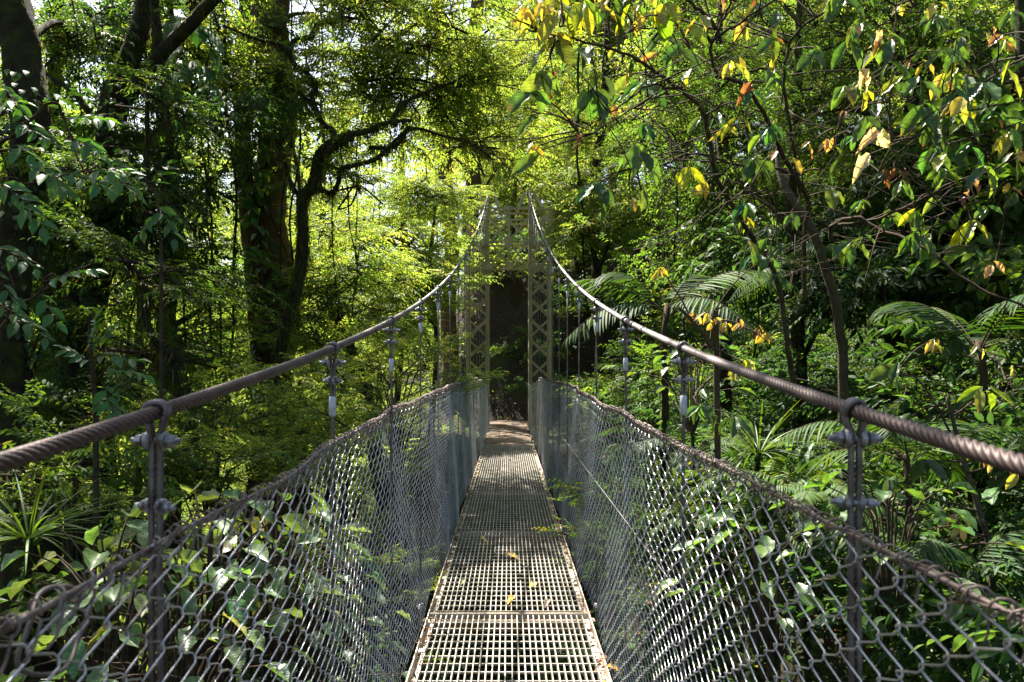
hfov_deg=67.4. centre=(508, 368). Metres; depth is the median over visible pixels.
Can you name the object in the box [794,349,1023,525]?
leaved bush
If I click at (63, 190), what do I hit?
glossy shrub
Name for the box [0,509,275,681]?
broad leaved plant
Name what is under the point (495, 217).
forest tree
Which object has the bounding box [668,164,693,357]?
hanging vine
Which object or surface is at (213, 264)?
hanging vine
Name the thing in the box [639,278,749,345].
bright bush
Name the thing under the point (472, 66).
crooked tree
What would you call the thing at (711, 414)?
scrambling shrub
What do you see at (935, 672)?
leaved bush
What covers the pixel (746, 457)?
glossy bush
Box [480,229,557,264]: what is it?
glossy bush
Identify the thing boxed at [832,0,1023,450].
bank tree
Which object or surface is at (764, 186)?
bright bush
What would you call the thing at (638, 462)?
glossy bush
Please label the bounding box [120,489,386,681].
broad leaved plant
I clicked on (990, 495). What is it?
broad leaved plant
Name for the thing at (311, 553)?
feathery bush
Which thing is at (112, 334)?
forest tree
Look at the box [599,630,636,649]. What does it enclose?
fern
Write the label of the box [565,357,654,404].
bright bush
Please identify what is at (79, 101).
hanging vine
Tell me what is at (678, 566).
leaved bush
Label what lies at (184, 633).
broad leaved plant
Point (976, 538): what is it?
glossy bush
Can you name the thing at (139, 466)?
broadleaf bush
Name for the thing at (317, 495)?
forest tree
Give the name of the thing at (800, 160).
leaved bush
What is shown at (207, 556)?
broadleaf bush
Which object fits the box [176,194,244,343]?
forest tree
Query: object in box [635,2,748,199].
forest tree
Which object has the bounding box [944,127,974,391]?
hanging vine
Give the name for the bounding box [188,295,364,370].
feathery bush
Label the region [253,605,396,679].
fern like bush
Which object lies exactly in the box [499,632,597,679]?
fern like bush
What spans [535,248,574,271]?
bright bush
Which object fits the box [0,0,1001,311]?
sky
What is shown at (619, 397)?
leaved bush
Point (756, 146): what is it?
glossy bush
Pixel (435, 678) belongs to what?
fern like bush
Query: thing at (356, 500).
feathery bush
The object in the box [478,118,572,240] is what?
forest tree
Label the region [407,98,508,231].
forest tree
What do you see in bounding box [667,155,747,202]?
broadleaf bush
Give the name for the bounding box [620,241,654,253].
fern
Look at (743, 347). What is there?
bright bush
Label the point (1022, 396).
glossy bush
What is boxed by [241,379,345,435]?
feathery bush
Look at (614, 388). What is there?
broadleaf bush
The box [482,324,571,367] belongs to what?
broadleaf bush
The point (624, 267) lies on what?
broadleaf bush
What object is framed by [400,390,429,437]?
bright bush
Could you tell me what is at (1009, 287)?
glossy bush
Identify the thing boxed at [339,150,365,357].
hanging vine
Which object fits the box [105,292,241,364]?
feathery bush
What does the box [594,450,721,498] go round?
glossy bush
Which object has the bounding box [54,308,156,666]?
tree
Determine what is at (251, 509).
feathery bush
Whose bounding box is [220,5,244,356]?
hanging vine
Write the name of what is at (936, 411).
leaved bush
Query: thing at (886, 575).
broad leaved plant
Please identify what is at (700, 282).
palm
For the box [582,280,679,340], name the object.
glossy bush
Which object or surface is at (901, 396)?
glossy bush
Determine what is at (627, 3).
forest tree
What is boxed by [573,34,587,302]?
hanging vine
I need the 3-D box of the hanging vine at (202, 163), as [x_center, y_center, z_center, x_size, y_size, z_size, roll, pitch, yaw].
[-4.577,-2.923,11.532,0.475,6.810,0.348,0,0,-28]
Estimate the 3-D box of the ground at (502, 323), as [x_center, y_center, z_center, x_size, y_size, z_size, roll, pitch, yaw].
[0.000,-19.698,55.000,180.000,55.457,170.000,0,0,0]
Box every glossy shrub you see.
[0,83,147,245]
[0,245,107,350]
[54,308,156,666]
[111,159,184,420]
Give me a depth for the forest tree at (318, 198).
45.84 m
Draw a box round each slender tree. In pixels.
[0,52,274,677]
[237,192,440,636]
[285,74,490,481]
[305,151,503,444]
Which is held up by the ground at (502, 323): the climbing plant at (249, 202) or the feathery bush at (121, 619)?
the feathery bush at (121, 619)
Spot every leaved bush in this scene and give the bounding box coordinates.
[532,461,838,681]
[552,230,633,278]
[564,386,681,441]
[574,220,649,260]
[575,501,653,565]
[620,338,703,387]
[621,187,673,232]
[636,452,749,549]
[637,283,714,330]
[754,132,832,181]
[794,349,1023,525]
[810,327,989,390]
[819,635,970,681]
[874,394,973,428]
[900,366,997,419]
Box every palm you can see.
[560,270,799,681]
[728,242,838,465]
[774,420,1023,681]
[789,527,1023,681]
[869,294,1023,582]
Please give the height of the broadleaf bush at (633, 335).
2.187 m
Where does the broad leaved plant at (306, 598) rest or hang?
on the ground at (502, 323)
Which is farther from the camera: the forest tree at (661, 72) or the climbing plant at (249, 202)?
the forest tree at (661, 72)
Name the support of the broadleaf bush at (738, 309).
on the ground at (502, 323)
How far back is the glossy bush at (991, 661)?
3.40 m
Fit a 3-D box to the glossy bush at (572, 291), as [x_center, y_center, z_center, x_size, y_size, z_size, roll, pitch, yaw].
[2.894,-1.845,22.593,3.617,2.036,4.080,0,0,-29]
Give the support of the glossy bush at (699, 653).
on the ground at (502, 323)
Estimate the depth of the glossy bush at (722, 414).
11.58 m
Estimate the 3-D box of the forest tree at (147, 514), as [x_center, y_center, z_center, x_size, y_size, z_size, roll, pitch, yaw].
[-9.633,3.240,20.014,6.070,7.982,5.072,0,0,-6]
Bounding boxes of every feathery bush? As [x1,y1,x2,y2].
[0,393,313,666]
[89,357,351,633]
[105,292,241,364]
[112,296,249,366]
[113,379,382,673]
[119,596,238,676]
[139,581,240,681]
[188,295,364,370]
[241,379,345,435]
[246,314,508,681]
[251,520,455,681]
[274,483,436,681]
[301,281,439,383]
[335,471,375,522]
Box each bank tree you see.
[520,0,731,414]
[596,0,870,432]
[654,0,1023,434]
[714,0,1023,414]
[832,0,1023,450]
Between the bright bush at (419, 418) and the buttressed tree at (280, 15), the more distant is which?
the bright bush at (419, 418)
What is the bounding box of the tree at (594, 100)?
[462,0,1023,633]
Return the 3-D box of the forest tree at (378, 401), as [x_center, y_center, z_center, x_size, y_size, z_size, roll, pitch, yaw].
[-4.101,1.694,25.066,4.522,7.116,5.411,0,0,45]
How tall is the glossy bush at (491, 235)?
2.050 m
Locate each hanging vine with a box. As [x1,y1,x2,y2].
[29,227,57,400]
[41,124,72,398]
[71,0,88,255]
[83,0,109,331]
[114,115,142,405]
[139,0,161,280]
[162,0,182,255]
[166,18,190,375]
[188,0,212,336]
[191,0,217,385]
[200,59,229,411]
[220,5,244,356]
[230,0,249,358]
[248,0,264,307]
[275,0,295,330]
[284,52,306,326]
[320,28,336,297]
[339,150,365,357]
[355,17,372,260]
[376,138,385,251]
[414,155,428,359]
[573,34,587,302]
[637,76,657,335]
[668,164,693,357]
[741,113,773,368]
[919,166,946,386]
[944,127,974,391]
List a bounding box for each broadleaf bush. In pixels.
[0,375,238,679]
[106,286,182,339]
[111,510,208,567]
[133,283,319,353]
[183,519,336,592]
[285,609,450,681]
[321,470,389,522]
[358,315,433,377]
[474,240,545,283]
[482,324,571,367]
[549,337,743,426]
[572,250,677,314]
[611,300,739,356]
[640,156,712,203]
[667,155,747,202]
[728,263,811,311]
[731,288,834,345]
[778,169,869,215]
[780,209,845,241]
[787,116,889,177]
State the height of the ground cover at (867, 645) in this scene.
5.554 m
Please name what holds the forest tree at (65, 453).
on the ground at (502, 323)
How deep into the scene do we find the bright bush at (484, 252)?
23.89 m
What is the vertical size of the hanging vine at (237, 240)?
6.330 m
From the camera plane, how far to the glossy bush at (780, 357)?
13.49 m
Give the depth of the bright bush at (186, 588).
15.88 m
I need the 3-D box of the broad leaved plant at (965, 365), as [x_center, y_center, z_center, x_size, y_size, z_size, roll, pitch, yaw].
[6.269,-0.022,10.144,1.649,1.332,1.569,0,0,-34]
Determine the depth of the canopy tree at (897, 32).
14.21 m
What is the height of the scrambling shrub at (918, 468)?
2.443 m
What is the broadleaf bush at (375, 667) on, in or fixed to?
on the ground at (502, 323)
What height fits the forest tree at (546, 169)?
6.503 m
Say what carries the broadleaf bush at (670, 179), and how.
on the ground at (502, 323)
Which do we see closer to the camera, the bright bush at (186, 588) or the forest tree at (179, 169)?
the bright bush at (186, 588)
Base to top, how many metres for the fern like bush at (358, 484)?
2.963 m
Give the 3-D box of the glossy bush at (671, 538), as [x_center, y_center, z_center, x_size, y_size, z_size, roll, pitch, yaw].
[2.101,1.700,7.476,2.800,1.576,3.158,0,0,-3]
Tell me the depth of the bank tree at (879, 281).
9.36 m
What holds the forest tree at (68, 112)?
on the ground at (502, 323)
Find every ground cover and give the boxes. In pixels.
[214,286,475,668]
[335,188,951,678]
[554,454,1023,681]
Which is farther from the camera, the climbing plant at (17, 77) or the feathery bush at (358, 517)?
the climbing plant at (17, 77)
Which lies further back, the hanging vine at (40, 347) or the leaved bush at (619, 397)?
the leaved bush at (619, 397)
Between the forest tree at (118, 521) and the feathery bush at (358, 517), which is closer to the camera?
the feathery bush at (358, 517)
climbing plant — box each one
[0,69,56,401]
[86,13,139,273]
[151,17,226,141]
[228,35,272,273]
[244,20,300,357]
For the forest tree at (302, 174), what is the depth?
57.28 m
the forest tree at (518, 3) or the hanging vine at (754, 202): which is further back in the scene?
the forest tree at (518, 3)
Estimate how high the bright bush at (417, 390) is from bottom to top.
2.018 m
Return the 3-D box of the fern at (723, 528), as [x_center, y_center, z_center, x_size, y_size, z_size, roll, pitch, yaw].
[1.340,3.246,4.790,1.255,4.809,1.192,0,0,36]
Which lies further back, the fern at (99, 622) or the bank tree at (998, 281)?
the bank tree at (998, 281)
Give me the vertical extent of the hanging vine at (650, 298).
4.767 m
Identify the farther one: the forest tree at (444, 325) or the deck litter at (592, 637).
the forest tree at (444, 325)
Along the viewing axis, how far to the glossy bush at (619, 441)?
9.46 m
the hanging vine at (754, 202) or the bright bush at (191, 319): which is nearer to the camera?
the hanging vine at (754, 202)
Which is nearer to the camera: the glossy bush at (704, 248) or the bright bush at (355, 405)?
the glossy bush at (704, 248)
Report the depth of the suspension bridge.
2.29 m
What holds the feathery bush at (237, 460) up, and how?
on the ground at (502, 323)
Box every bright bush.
[64,561,206,641]
[116,294,243,340]
[120,600,224,676]
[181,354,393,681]
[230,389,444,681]
[303,383,404,435]
[321,438,419,514]
[375,379,428,409]
[383,437,419,466]
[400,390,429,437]
[401,381,429,410]
[442,229,517,277]
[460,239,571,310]
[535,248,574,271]
[540,249,574,271]
[546,293,613,333]
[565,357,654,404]
[630,367,741,413]
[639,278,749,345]
[650,185,702,212]
[656,330,785,397]
[732,177,785,206]
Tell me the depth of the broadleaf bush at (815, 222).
21.67 m
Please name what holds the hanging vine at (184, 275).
hanging from the shade tree at (176, 337)
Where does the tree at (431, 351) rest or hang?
on the ground at (502, 323)
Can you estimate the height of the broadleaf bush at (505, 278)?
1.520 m
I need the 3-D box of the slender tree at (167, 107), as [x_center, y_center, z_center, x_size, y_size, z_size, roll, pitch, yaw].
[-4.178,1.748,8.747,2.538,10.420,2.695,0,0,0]
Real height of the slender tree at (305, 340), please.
7.799 m
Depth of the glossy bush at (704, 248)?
22.50 m
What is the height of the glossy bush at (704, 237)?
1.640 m
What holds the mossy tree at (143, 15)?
on the ground at (502, 323)
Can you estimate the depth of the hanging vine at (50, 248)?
9.55 m
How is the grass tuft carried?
on the ground at (502, 323)
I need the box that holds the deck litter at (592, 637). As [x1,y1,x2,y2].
[412,444,606,681]
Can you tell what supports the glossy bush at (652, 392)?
on the ground at (502, 323)
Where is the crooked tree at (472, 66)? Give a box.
[148,0,608,681]
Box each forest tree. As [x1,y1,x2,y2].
[0,74,80,229]
[0,425,69,548]
[5,100,159,283]
[31,297,135,380]
[59,97,131,226]
[61,387,237,560]
[62,477,207,640]
[67,395,322,629]
[123,342,244,443]
[127,113,228,265]
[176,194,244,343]
[179,138,292,329]
[196,99,395,377]
[206,328,345,525]
[212,158,357,356]
[227,148,317,253]
[232,391,389,580]
[248,310,351,413]
[305,326,440,482]
[318,0,594,395]
[390,0,600,276]
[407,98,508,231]
[407,110,531,236]
[454,162,533,237]
[455,0,635,234]
[460,133,548,251]
[462,0,674,256]
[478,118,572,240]
[484,0,709,227]
[494,108,580,270]
[520,81,628,272]
[528,2,611,221]
[581,1,754,155]
[609,0,780,212]
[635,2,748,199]
[670,0,793,165]
[691,0,889,108]
[691,0,924,138]
[697,25,793,162]
[698,3,791,166]
[708,153,846,328]
[758,46,891,215]
[767,1,891,135]
[776,0,1014,110]
[781,5,884,130]
[826,1,1014,125]
[850,0,1023,201]
[878,0,1013,88]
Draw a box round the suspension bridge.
[0,183,1023,681]
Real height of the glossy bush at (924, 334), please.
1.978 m
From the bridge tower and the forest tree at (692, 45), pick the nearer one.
the bridge tower
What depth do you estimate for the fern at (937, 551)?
3.53 m
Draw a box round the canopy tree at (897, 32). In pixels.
[860,0,941,376]
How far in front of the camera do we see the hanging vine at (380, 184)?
16.95 m
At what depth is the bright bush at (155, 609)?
14.36 m
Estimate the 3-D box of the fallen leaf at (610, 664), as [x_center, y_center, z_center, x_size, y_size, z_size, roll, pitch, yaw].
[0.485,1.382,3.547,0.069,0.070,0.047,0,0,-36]
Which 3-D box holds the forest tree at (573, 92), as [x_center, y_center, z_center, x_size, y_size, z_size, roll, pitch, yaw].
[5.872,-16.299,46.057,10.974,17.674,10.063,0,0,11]
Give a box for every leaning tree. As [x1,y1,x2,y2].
[20,192,310,681]
[249,248,422,679]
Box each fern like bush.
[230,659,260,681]
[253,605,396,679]
[305,644,449,681]
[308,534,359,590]
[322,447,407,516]
[413,315,441,356]
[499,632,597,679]
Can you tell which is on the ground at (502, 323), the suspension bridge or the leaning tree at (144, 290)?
the leaning tree at (144, 290)
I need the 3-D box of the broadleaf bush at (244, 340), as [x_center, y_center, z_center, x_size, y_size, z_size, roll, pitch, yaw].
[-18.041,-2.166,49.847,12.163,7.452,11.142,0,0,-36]
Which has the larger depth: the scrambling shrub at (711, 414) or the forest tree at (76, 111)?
the forest tree at (76, 111)
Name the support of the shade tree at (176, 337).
on the ground at (502, 323)
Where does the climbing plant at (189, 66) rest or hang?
attached to the mossy tree at (143, 15)
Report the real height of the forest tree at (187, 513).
7.256 m
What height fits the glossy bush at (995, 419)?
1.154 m
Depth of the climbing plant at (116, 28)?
9.62 m
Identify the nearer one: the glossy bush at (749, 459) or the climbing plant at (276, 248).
the glossy bush at (749, 459)
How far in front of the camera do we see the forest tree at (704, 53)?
25.78 m
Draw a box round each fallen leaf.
[506,549,520,561]
[507,593,515,604]
[543,597,549,607]
[605,659,621,673]
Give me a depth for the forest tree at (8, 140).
31.20 m
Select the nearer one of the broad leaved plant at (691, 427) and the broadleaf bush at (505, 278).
the broad leaved plant at (691, 427)
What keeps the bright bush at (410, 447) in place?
on the ground at (502, 323)
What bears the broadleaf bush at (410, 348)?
on the ground at (502, 323)
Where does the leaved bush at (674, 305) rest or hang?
on the ground at (502, 323)
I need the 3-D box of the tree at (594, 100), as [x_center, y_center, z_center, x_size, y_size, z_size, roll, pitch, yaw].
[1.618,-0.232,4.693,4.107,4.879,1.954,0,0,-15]
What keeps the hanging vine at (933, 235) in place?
hanging from the bank tree at (998, 281)
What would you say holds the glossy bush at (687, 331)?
on the ground at (502, 323)
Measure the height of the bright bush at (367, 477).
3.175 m
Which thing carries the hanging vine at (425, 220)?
hanging from the slender tree at (452, 246)
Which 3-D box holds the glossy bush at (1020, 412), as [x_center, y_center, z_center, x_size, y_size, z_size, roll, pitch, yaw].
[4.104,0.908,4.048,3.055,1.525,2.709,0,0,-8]
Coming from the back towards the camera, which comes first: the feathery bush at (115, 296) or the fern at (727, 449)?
the feathery bush at (115, 296)
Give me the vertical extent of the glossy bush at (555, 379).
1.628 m
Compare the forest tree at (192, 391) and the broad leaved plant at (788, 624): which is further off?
the forest tree at (192, 391)
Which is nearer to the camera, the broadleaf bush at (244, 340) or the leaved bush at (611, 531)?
the leaved bush at (611, 531)
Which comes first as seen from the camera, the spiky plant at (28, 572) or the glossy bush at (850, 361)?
the spiky plant at (28, 572)
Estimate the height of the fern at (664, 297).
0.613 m
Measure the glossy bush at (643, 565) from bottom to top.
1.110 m
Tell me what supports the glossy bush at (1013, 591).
on the ground at (502, 323)
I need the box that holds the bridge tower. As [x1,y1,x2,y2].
[463,190,554,428]
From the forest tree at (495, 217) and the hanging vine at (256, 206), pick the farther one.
the forest tree at (495, 217)
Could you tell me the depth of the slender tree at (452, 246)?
17.34 m
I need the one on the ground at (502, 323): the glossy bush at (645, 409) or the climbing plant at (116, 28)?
the glossy bush at (645, 409)
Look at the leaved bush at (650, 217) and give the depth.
25.02 m
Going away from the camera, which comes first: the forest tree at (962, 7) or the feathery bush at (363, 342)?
the forest tree at (962, 7)
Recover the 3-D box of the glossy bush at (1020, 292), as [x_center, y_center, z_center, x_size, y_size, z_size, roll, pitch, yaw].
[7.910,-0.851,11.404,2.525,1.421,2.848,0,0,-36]
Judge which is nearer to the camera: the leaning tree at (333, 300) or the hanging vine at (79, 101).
the hanging vine at (79, 101)
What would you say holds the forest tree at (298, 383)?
on the ground at (502, 323)
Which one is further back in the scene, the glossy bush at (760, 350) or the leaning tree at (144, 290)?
the glossy bush at (760, 350)
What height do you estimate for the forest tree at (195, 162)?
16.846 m
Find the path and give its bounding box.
[484,420,536,447]
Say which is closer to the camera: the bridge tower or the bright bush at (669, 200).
the bridge tower
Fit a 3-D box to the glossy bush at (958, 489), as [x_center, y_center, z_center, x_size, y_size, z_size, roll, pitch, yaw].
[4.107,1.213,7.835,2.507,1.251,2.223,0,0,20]
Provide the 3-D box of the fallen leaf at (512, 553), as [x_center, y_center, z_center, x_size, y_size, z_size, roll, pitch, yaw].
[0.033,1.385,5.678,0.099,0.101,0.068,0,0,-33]
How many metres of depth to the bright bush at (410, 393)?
31.11 m
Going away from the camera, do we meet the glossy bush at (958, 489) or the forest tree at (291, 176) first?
the glossy bush at (958, 489)
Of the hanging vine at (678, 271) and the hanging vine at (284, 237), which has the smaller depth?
the hanging vine at (678, 271)
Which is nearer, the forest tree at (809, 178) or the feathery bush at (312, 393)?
the forest tree at (809, 178)
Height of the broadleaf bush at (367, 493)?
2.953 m
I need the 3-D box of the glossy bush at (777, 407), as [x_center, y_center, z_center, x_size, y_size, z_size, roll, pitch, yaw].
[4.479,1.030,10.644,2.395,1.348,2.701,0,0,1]
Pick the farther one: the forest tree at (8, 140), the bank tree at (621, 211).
the forest tree at (8, 140)
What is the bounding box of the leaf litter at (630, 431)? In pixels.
[370,211,1023,669]
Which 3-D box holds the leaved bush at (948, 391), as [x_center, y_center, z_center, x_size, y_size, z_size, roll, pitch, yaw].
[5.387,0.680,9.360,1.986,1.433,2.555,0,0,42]
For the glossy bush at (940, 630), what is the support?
on the ground at (502, 323)
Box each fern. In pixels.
[0,549,224,673]
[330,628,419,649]
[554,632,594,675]
[567,426,794,681]
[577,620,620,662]
[586,594,623,621]
[590,590,657,640]
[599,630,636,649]
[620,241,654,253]
[626,296,681,312]
[629,498,824,681]
[664,457,884,681]
[698,470,936,681]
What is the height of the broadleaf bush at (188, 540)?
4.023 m
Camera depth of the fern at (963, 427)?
4.28 m
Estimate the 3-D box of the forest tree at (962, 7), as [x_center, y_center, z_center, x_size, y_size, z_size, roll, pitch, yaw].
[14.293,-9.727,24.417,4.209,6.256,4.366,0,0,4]
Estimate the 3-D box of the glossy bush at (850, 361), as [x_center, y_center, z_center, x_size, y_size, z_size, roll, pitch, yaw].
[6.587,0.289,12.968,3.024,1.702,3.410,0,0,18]
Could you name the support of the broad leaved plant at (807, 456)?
on the ground at (502, 323)
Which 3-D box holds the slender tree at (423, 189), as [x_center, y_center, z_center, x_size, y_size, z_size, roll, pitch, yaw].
[-2.113,-1.470,15.372,4.040,6.232,4.596,0,0,0]
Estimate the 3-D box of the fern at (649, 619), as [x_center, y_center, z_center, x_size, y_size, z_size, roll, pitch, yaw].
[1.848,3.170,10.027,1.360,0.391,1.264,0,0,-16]
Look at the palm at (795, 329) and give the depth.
8.99 m
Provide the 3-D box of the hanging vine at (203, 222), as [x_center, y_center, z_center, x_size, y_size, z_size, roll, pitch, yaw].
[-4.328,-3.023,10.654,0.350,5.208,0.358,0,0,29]
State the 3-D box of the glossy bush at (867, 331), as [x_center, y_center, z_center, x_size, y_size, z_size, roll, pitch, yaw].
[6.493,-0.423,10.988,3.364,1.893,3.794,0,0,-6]
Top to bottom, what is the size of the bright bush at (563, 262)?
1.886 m
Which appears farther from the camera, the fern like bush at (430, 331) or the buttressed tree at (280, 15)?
the fern like bush at (430, 331)
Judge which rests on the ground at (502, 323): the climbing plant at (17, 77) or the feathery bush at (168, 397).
the feathery bush at (168, 397)
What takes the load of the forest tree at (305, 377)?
on the ground at (502, 323)
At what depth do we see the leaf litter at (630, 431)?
14.43 m
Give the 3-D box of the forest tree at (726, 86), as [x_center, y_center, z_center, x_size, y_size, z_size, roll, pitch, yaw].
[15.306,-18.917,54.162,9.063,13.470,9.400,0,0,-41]
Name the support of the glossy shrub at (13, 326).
on the ground at (502, 323)
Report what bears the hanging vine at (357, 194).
hanging from the crooked tree at (472, 66)
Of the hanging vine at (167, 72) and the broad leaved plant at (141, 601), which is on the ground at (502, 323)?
the broad leaved plant at (141, 601)
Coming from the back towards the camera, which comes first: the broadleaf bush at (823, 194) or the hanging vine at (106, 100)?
the broadleaf bush at (823, 194)
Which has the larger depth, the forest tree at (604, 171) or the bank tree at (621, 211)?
the forest tree at (604, 171)
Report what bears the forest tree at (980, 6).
on the ground at (502, 323)
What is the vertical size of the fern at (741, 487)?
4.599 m
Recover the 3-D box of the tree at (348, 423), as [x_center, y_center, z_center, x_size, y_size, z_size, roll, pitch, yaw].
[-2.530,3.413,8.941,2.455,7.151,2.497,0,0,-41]
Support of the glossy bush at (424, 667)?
on the ground at (502, 323)
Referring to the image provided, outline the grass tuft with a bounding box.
[671,400,845,681]
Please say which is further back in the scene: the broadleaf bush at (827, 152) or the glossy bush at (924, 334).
the broadleaf bush at (827, 152)
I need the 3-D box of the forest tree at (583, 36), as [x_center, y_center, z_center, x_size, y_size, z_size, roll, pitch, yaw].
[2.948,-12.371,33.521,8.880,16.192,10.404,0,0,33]
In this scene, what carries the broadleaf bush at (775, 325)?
on the ground at (502, 323)
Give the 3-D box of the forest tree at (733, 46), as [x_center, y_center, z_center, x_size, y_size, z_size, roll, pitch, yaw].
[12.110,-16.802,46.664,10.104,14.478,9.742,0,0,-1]
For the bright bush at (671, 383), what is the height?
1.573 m
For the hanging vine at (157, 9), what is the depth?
9.53 m
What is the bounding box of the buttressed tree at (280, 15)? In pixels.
[115,0,356,681]
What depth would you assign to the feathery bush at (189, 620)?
13.28 m
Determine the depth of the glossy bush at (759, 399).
13.96 m
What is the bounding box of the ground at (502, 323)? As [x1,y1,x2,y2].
[36,143,1023,681]
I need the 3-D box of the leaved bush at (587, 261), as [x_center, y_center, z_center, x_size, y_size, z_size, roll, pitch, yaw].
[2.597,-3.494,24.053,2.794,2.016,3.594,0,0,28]
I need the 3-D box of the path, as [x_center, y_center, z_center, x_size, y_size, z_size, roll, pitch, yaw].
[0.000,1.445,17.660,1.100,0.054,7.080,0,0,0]
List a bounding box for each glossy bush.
[236,633,468,681]
[384,632,596,679]
[460,225,561,267]
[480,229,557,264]
[504,364,592,412]
[532,631,631,681]
[541,278,666,331]
[558,229,643,265]
[573,438,793,523]
[573,458,862,603]
[574,627,755,681]
[576,542,686,620]
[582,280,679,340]
[588,391,743,439]
[588,447,729,497]
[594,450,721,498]
[597,337,759,390]
[600,369,773,430]
[636,302,781,366]
[639,413,837,490]
[651,402,786,457]
[662,429,1023,614]
[671,141,775,185]
[673,407,959,527]
[677,234,749,262]
[677,401,822,447]
[677,445,874,502]
[678,218,749,247]
[688,340,825,398]
[689,345,873,411]
[689,438,1023,678]
[702,125,820,177]
[731,356,978,446]
[733,301,881,365]
[737,375,871,412]
[754,399,869,450]
[761,353,933,408]
[768,507,1023,681]
[806,314,1023,497]
[809,375,995,425]
[812,334,977,393]
[817,442,1022,507]
[826,285,1023,377]
[833,306,974,377]
[933,402,1023,457]
[936,257,1023,303]
[951,396,1023,533]
[955,650,1023,681]
[975,371,1023,418]
[1009,280,1023,296]
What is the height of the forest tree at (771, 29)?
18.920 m
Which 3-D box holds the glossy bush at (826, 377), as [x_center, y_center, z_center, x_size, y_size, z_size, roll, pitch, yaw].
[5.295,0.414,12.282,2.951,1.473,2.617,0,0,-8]
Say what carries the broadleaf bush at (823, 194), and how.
on the ground at (502, 323)
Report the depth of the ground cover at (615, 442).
15.10 m
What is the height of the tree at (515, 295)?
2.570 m
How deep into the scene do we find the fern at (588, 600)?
12.25 m
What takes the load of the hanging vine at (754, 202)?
hanging from the bank tree at (879, 281)
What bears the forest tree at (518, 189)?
on the ground at (502, 323)
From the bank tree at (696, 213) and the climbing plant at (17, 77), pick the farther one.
the bank tree at (696, 213)
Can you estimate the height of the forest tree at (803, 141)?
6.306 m
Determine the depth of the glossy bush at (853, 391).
9.19 m
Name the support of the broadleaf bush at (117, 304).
on the ground at (502, 323)
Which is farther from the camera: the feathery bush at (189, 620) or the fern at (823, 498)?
the feathery bush at (189, 620)
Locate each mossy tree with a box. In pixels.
[0,0,185,681]
[0,0,339,681]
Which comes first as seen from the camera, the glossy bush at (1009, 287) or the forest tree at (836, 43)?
the glossy bush at (1009, 287)
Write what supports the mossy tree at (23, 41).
on the ground at (502, 323)
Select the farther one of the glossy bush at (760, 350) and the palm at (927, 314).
the glossy bush at (760, 350)
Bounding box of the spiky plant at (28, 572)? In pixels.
[0,465,166,681]
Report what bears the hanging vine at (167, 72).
hanging from the mossy tree at (143, 15)
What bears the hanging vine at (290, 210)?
hanging from the buttressed tree at (280, 15)
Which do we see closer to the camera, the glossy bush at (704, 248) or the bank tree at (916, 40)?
the bank tree at (916, 40)
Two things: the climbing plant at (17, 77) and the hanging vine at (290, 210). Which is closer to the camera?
the climbing plant at (17, 77)
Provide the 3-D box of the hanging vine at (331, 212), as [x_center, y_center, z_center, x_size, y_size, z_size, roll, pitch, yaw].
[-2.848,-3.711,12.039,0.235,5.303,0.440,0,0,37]
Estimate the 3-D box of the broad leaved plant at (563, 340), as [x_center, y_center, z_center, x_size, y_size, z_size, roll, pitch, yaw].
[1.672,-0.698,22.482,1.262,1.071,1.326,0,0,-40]
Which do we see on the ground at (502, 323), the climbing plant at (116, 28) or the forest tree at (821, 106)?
the forest tree at (821, 106)
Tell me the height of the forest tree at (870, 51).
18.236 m
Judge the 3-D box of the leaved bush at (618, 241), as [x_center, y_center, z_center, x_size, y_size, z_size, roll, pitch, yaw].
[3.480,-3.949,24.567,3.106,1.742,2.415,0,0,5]
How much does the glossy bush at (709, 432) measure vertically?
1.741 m
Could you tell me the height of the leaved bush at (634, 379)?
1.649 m
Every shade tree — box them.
[0,0,190,681]
[0,1,362,681]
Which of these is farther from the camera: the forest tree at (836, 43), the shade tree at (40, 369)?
the forest tree at (836, 43)
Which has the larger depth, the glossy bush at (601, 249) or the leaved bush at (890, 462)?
the glossy bush at (601, 249)
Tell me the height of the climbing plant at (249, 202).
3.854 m
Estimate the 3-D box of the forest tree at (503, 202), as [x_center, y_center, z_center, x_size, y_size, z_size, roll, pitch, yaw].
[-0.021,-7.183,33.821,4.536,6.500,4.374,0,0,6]
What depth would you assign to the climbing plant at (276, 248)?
12.38 m
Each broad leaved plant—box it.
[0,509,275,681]
[0,564,312,681]
[39,481,344,681]
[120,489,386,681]
[204,570,411,681]
[541,327,586,358]
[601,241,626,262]
[624,334,760,681]
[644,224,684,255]
[657,508,883,681]
[740,434,935,517]
[768,462,1023,681]
[869,448,1023,578]
[938,335,1019,384]
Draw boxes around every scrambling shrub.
[651,256,791,681]
[869,339,1023,681]
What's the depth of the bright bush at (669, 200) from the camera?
24.00 m

